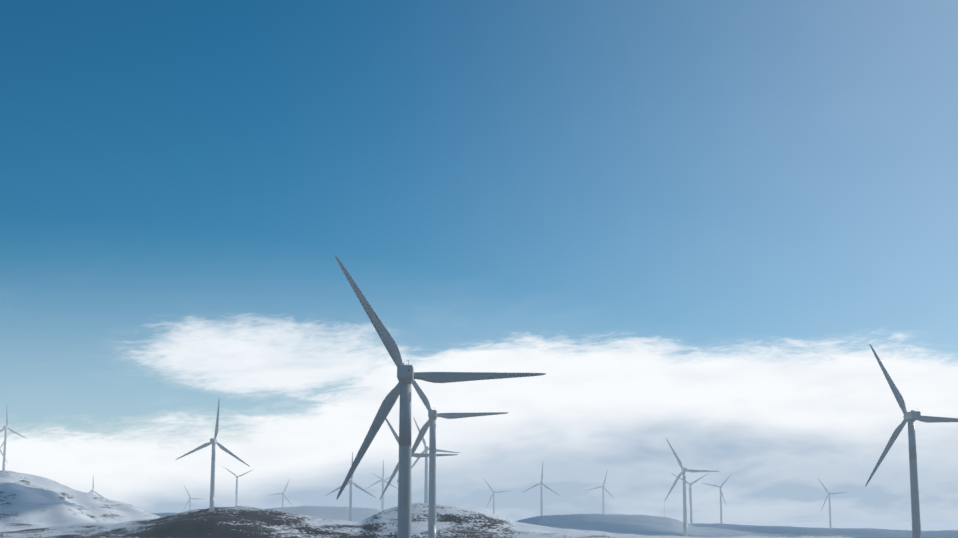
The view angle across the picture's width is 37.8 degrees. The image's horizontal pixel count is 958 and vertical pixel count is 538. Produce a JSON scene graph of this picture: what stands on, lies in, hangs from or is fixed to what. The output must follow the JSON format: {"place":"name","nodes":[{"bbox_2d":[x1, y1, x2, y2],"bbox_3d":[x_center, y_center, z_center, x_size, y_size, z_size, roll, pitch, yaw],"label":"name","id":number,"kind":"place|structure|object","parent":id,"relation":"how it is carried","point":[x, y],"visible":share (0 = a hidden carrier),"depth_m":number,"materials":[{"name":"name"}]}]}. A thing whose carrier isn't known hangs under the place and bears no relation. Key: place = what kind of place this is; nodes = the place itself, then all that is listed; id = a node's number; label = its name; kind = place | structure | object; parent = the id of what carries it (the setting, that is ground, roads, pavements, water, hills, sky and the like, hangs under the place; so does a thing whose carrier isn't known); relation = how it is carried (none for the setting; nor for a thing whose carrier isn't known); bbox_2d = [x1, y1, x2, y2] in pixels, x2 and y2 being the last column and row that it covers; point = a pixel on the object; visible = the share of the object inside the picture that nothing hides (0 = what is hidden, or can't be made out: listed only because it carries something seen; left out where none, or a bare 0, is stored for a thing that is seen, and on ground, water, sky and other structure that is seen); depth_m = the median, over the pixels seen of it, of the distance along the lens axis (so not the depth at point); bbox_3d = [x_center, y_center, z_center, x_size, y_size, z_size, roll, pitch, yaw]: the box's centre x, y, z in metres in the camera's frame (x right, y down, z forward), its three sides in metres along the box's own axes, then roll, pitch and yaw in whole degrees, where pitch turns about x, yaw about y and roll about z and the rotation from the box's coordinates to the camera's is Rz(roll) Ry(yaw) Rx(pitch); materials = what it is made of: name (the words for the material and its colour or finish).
{"place":"outdoors","nodes":[
{"label":"outdoors","id":0,"kind":"place"},
{"bbox_2d":[0,470,957,537],"bbox_3d":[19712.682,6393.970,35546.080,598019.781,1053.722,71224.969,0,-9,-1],"label":"terrain","id":1,"kind":"structure","parent":0,"point":[33,506],"depth_m":1652.12,"materials":[{"name":"white snow"}]},
{"bbox_2d":[0,404,26,469],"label":"turbine","id":2,"kind":"object","parent":1,"relation":"on","point":[5,428],"visible":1,"depth_m":2360.15,"materials":[{"name":"paint"}]},
{"bbox_2d":[88,478,102,496],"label":"turbine","id":3,"kind":"object","parent":1,"relation":"on","point":[92,490],"visible":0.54,"depth_m":3379.22,"materials":[{"name":"paint"}]},
{"bbox_2d":[183,486,199,509],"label":"turbine","id":4,"kind":"object","parent":1,"relation":"on","point":[189,500],"visible":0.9,"depth_m":3603.21,"materials":[{"name":"paint"}]},
{"bbox_2d":[176,399,249,511],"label":"turbine","id":5,"kind":"object","parent":1,"relation":"on","point":[213,441],"visible":0.94,"depth_m":1277.55,"materials":[{"name":"paint"}]},
{"bbox_2d":[224,467,253,506],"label":"turbine","id":6,"kind":"object","parent":1,"relation":"on","point":[236,492],"visible":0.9,"depth_m":3097.95,"materials":[{"name":"paint"}]},
{"bbox_2d":[271,478,292,506],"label":"turbine","id":7,"kind":"object","parent":1,"relation":"on","point":[282,493],"visible":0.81,"depth_m":3390.33,"materials":[{"name":"paint"}]},
{"bbox_2d":[325,452,375,520],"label":"turbine","id":8,"kind":"object","parent":1,"relation":"on","point":[350,498],"visible":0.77,"depth_m":1860.43,"materials":[{"name":"paint"}]},
{"bbox_2d":[366,461,397,510],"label":"turbine","id":9,"kind":"object","parent":1,"relation":"on","point":[382,479],"visible":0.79,"depth_m":2800.80,"materials":[{"name":"paint"}]},
{"bbox_2d":[373,474,390,509],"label":"turbine","id":10,"kind":"object","parent":1,"relation":"on","point":[383,489],"visible":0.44,"depth_m":3727.91,"materials":[{"name":"paint"}]},
{"bbox_2d":[380,418,457,498],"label":"turbine","id":11,"kind":"object","parent":1,"relation":"on","point":[418,455],"visible":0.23,"depth_m":1067.15,"materials":[{"name":"paint"}]},
{"bbox_2d":[411,417,458,502],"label":"turbine","id":12,"kind":"object","parent":1,"relation":"on","point":[426,448],"visible":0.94,"depth_m":1616.45,"materials":[{"name":"paint"}]},
{"bbox_2d":[335,256,545,537],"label":"turbine","id":13,"kind":"object","parent":1,"relation":"on","point":[407,375],"visible":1,"depth_m":396.66,"materials":[{"name":"paint"}]},
{"bbox_2d":[397,380,508,537],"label":"turbine","id":14,"kind":"object","parent":1,"relation":"on","point":[433,415],"visible":0.94,"depth_m":729.92,"materials":[{"name":"paint"}]},
{"bbox_2d":[483,478,506,513],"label":"turbine","id":15,"kind":"object","parent":1,"relation":"on","point":[493,496],"visible":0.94,"depth_m":3118.24,"materials":[{"name":"paint"}]},
{"bbox_2d":[523,462,559,515],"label":"turbine","id":16,"kind":"object","parent":1,"relation":"on","point":[541,502],"visible":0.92,"depth_m":2491.43,"materials":[{"name":"paint"}]},
{"bbox_2d":[586,470,614,513],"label":"turbine","id":17,"kind":"object","parent":1,"relation":"on","point":[602,486],"visible":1,"depth_m":3119.55,"materials":[{"name":"paint"}]},
{"bbox_2d":[671,473,708,524],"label":"turbine","id":18,"kind":"object","parent":1,"relation":"on","point":[690,500],"visible":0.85,"depth_m":2495.91,"materials":[{"name":"paint"}]},
{"bbox_2d":[664,438,718,535],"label":"turbine","id":19,"kind":"object","parent":1,"relation":"on","point":[684,471],"visible":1,"depth_m":1515.18,"materials":[{"name":"paint"}]},
{"bbox_2d":[703,474,731,523],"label":"turbine","id":20,"kind":"object","parent":1,"relation":"on","point":[720,487],"visible":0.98,"depth_m":2883.06,"materials":[{"name":"paint"}]},
{"bbox_2d":[818,479,845,528],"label":"turbine","id":21,"kind":"object","parent":1,"relation":"on","point":[830,524],"visible":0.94,"depth_m":2888.88,"materials":[{"name":"paint"}]},
{"bbox_2d":[865,344,957,537],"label":"turbine","id":22,"kind":"object","parent":1,"relation":"on","point":[911,417],"visible":1,"depth_m":674.28,"materials":[{"name":"paint"}]},
{"bbox_2d":[0,0,957,521],"label":"sky","id":23,"kind":"structure","parent":0,"point":[701,221],"materials":[{"name":"blue"}]}
]}

